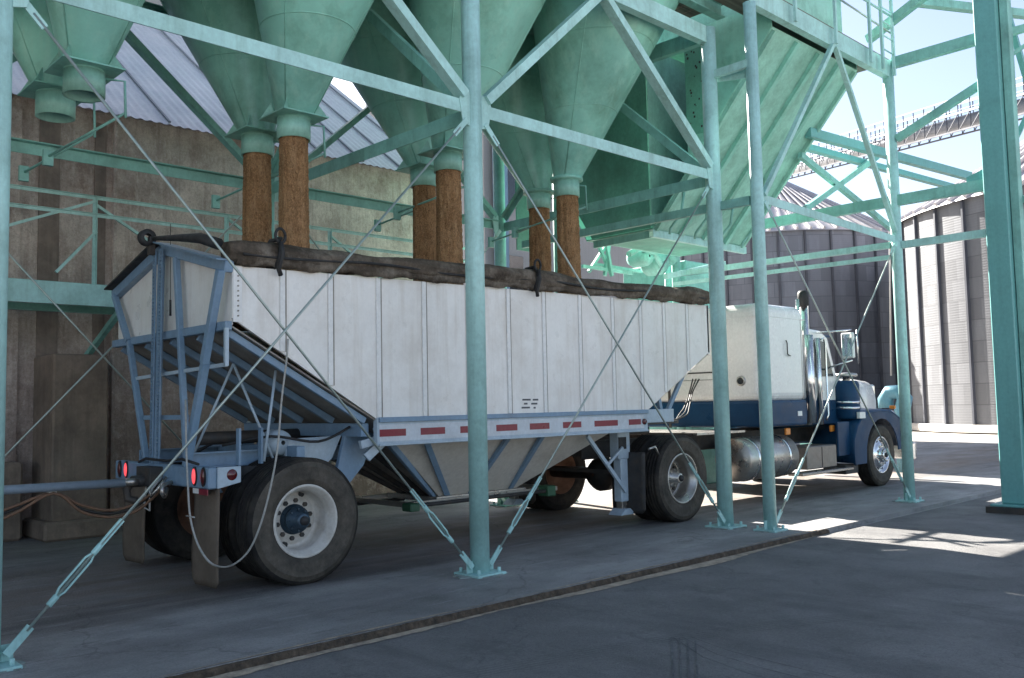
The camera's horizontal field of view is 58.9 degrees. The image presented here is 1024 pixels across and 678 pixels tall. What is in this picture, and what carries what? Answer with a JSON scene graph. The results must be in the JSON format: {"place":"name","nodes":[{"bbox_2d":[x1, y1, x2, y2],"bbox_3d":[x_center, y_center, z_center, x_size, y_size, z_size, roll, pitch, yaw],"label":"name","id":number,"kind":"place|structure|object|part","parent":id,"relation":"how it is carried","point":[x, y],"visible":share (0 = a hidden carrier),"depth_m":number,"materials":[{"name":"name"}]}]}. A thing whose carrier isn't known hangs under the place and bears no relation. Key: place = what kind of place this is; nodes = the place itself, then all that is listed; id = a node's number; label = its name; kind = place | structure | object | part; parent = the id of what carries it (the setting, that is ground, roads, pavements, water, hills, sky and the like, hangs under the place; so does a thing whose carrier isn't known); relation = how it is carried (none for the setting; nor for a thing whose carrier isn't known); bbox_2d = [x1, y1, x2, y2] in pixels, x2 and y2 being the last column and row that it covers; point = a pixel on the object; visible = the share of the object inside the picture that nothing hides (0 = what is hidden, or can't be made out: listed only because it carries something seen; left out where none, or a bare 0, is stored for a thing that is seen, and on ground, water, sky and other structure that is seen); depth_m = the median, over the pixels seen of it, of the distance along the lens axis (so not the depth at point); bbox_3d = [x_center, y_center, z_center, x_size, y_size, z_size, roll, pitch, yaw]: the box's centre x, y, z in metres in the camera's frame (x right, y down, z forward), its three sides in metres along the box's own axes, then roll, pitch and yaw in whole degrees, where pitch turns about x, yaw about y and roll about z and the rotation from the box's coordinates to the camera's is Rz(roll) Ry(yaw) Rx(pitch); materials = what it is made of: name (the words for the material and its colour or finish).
{"place":"outdoors","nodes":[
{"label":"outdoors","id":0,"kind":"place"},
{"bbox_2d":[3,23,412,542],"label":"concrete building","id":1,"kind":"structure","parent":0,"point":[85,428],"depth_m":11.70,"materials":[{"name":"beige concrete"}]},
{"bbox_2d":[8,184,464,353],"bbox_3d":[-4.736,-0.590,11.100,10.400,1.928,1.562,3,-6,-44],"label":"catwalk","id":2,"kind":"object","parent":1,"relation":"attached to","point":[94,297],"visible":0.35,"depth_m":10.22,"materials":[{"name":"green paint"}]},
{"bbox_2d":[0,441,1000,677],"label":"slab pavement","id":3,"kind":"structure","parent":0,"point":[111,612],"depth_m":8.07,"materials":[{"name":"concrete"}]},
{"bbox_2d":[0,0,746,673],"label":"steel bin frame","id":4,"kind":"object","parent":3,"relation":"on","point":[470,104],"visible":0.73,"depth_m":8.55,"materials":[{"name":"green paint"}]},
{"bbox_2d":[13,0,95,181],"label":"cone hopper","id":5,"kind":"object","parent":4,"relation":"hanging from","point":[35,50],"visible":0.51,"depth_m":7.57,"materials":[{"name":"green paint"}]},
{"bbox_2d":[42,0,144,166],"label":"cone hopper","id":6,"kind":"object","parent":4,"relation":"hanging from","point":[90,42],"visible":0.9,"depth_m":7.05,"materials":[{"name":"green paint"}]},
{"bbox_2d":[160,0,278,208],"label":"cone hopper","id":7,"kind":"object","parent":4,"relation":"hanging from","point":[239,82],"visible":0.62,"depth_m":8.86,"materials":[{"name":"green paint"}]},
{"bbox_2d":[242,152,271,267],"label":"grain stream","id":8,"kind":"structure","parent":7,"relation":"attached to","point":[257,213],"depth_m":8.85,"materials":[{"name":"brown food"}]},
{"bbox_2d":[242,0,373,195],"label":"cone hopper","id":9,"kind":"object","parent":4,"relation":"hanging from","point":[327,30],"visible":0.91,"depth_m":8.19,"materials":[{"name":"green paint"}]},
{"bbox_2d":[278,136,309,271],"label":"grain stream","id":10,"kind":"structure","parent":9,"relation":"attached to","point":[293,210],"depth_m":8.34,"materials":[{"name":"brown food"}]},
{"bbox_2d":[341,0,435,231],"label":"cone hopper","id":11,"kind":"object","parent":4,"relation":"hanging from","point":[372,49],"visible":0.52,"depth_m":10.29,"materials":[{"name":"green paint"}]},
{"bbox_2d":[413,185,436,281],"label":"grain stream","id":12,"kind":"structure","parent":11,"relation":"hanging from","point":[424,231],"depth_m":10.28,"materials":[{"name":"brown food"}]},
{"bbox_2d":[393,0,545,219],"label":"cone hopper","id":13,"kind":"object","parent":4,"relation":"hanging from","point":[505,26],"visible":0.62,"depth_m":9.25,"materials":[{"name":"green paint"}]},
{"bbox_2d":[436,169,463,284],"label":"grain stream","id":14,"kind":"structure","parent":13,"relation":"attached to","point":[449,240],"depth_m":9.63,"materials":[{"name":"brown food"}]},
{"bbox_2d":[482,33,556,247],"bbox_3d":[-0.195,-3.162,12.367,1.850,3.800,1.885,3,-6,-44],"label":"cone hopper","id":15,"kind":"object","parent":4,"relation":"hanging from","point":[527,153],"visible":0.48,"depth_m":11.59,"materials":[{"name":"green paint"}]},
{"bbox_2d":[529,207,551,291],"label":"grain stream","id":16,"kind":"structure","parent":15,"relation":"attached to","point":[539,242],"depth_m":11.59,"materials":[{"name":"brown food"}]},
{"bbox_2d":[511,0,679,238],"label":"cone hopper","id":17,"kind":"object","parent":4,"relation":"hanging from","point":[590,70],"visible":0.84,"depth_m":10.50,"materials":[{"name":"green paint"}]},
{"bbox_2d":[556,195,581,294],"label":"grain stream","id":18,"kind":"structure","parent":17,"relation":"attached to","point":[568,228],"depth_m":10.92,"materials":[{"name":"brown food"}]},
{"bbox_2d":[104,224,709,588],"bbox_3d":[-0.745,0.651,10.101,6.992,3.102,2.609,3,-6,-44],"label":"hopper trailer","id":19,"kind":"object","parent":3,"relation":"on","point":[279,501],"visible":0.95,"depth_m":8.36,"materials":[{"name":"metal"}]},
{"bbox_2d":[3,478,159,519],"bbox_3d":[-4.866,1.287,6.294,4.722,0.430,0.249,2,-5,-40],"label":"drawbar","id":20,"kind":"object","parent":19,"relation":"attached to","point":[49,489],"visible":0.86,"depth_m":7.42,"materials":[{"name":"paint"}]},
{"bbox_2d":[161,530,813,676],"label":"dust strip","id":21,"kind":"object","parent":3,"relation":"on","point":[460,609],"visible":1,"depth_m":6.16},
{"bbox_2d":[165,529,829,677],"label":"kerb","id":22,"kind":"structure","parent":3,"relation":"attached to","point":[260,660],"depth_m":6.35,"materials":[{"name":"grey concrete"}]},
{"bbox_2d":[581,246,725,483],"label":"screw conveyor drive","id":23,"kind":"structure","parent":3,"relation":"on","point":[646,266],"depth_m":15.20,"materials":[{"name":"green paint"}]},
{"bbox_2d":[509,290,916,521],"bbox_3d":[3.484,0.852,14.088,8.120,3.106,2.728,3,-6,-44],"label":"semi truck","id":24,"kind":"object","parent":3,"relation":"on","point":[663,483],"visible":0.72,"depth_m":13.05,"materials":[{"name":"metal"}]},
{"bbox_3d":[4.850,0.301,14.242,0.770,0.600,0.012,3,-6,-44],"label":"door window","id":25,"kind":"part","parent":24,"relation":"part of","materials":[{"name":"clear glass"}]},
{"bbox_2d":[521,0,985,532],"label":"hopper tower frame","id":26,"kind":"object","parent":3,"relation":"on","point":[786,17],"visible":0.64,"depth_m":12.11,"materials":[{"name":"green paint"}]},
{"bbox_2d":[515,0,856,256],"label":"receiving hopper","id":27,"kind":"object","parent":26,"relation":"on","point":[788,66],"visible":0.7,"depth_m":12.47,"materials":[{"name":"paint"}]},
{"bbox_2d":[664,127,971,429],"bbox_3d":[5.878,-0.245,15.347,5.387,5.367,3.652,1,-5,-25],"label":"brace frame","id":28,"kind":"object","parent":3,"relation":"on","point":[822,136],"visible":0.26,"depth_m":13.95,"materials":[{"name":"teal paint"}]},
{"bbox_2d":[878,385,912,471],"bbox_3d":[7.491,1.734,17.645,0.298,1.685,0.670,3,-6,-44],"label":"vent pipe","id":29,"kind":"object","parent":3,"relation":"on","point":[888,395],"visible":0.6,"depth_m":17.64,"materials":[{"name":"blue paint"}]},
{"bbox_2d":[233,493,1023,677],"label":"road","id":30,"kind":"structure","parent":0,"point":[936,593],"depth_m":6.13,"materials":[{"name":"grey asphalt"}]},
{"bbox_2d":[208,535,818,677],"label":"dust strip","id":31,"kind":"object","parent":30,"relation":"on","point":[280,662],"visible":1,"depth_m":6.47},
{"bbox_2d":[670,637,837,677],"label":"tyre marks","id":32,"kind":"object","parent":30,"relation":"on","point":[695,651],"visible":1,"depth_m":5.26,"materials":[{"name":"rubber"}]},
{"bbox_2d":[918,0,1023,514],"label":"heavy column frame","id":33,"kind":"object","parent":30,"relation":"on","point":[998,45],"visible":0.97,"depth_m":11.74,"materials":[{"name":"teal paint"}]},
{"bbox_2d":[331,0,1023,220],"label":"sky","id":34,"kind":"structure","parent":0,"point":[923,84],"materials":[{"name":"white"}]},
{"bbox_2d":[789,77,1023,178],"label":"conveyor bridge","id":35,"kind":"structure","parent":0,"point":[953,125],"depth_m":61.45,"materials":[{"name":"metal"}]},
{"bbox_2d":[830,430,998,532],"bbox_3d":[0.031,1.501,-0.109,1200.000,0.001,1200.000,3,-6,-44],"label":"ground","id":36,"kind":"structure","parent":0,"point":[949,436],"depth_m":32.86,"materials":[{"name":"concrete"}]},
{"bbox_2d":[145,0,161,5],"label":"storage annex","id":37,"kind":"object","parent":36,"relation":"on","point":[158,2],"depth_m":23.77,"materials":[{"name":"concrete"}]},
{"bbox_2d":[366,105,632,297],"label":"elevator tower","id":38,"kind":"structure","parent":36,"relation":"on","point":[515,258],"depth_m":36.48,"materials":[{"name":"metal"}]},
{"bbox_2d":[508,170,514,202],"bbox_3d":[0.049,-6.124,36.613,0.900,1.400,0.060,3,-6,-44],"label":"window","id":39,"kind":"structure","parent":38,"relation":"in","point":[511,180],"depth_m":36.48,"materials":[{"name":"glass"}]},
{"bbox_2d":[509,255,522,289],"bbox_3d":[0.120,-2.634,36.360,0.900,1.400,0.060,3,-6,-44],"label":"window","id":40,"kind":"structure","parent":38,"relation":"in","point":[515,261],"depth_m":36.40,"materials":[{"name":"glass"}]},
{"bbox_2d":[680,181,897,410],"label":"grain silo","id":41,"kind":"object","parent":36,"relation":"on","point":[842,295],"visible":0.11,"depth_m":48.71,"materials":[{"name":"metal"}]},
{"bbox_2d":[888,219,891,375],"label":"lamp mast","id":42,"kind":"object","parent":36,"relation":"on","point":[890,315],"visible":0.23,"depth_m":44.96,"materials":[{"name":"grey metal"}]},
{"bbox_2d":[888,140,1023,432],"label":"grain silo","id":43,"kind":"object","parent":36,"relation":"on","point":[950,345],"visible":0.46,"depth_m":36.56,"materials":[{"name":"metal"}]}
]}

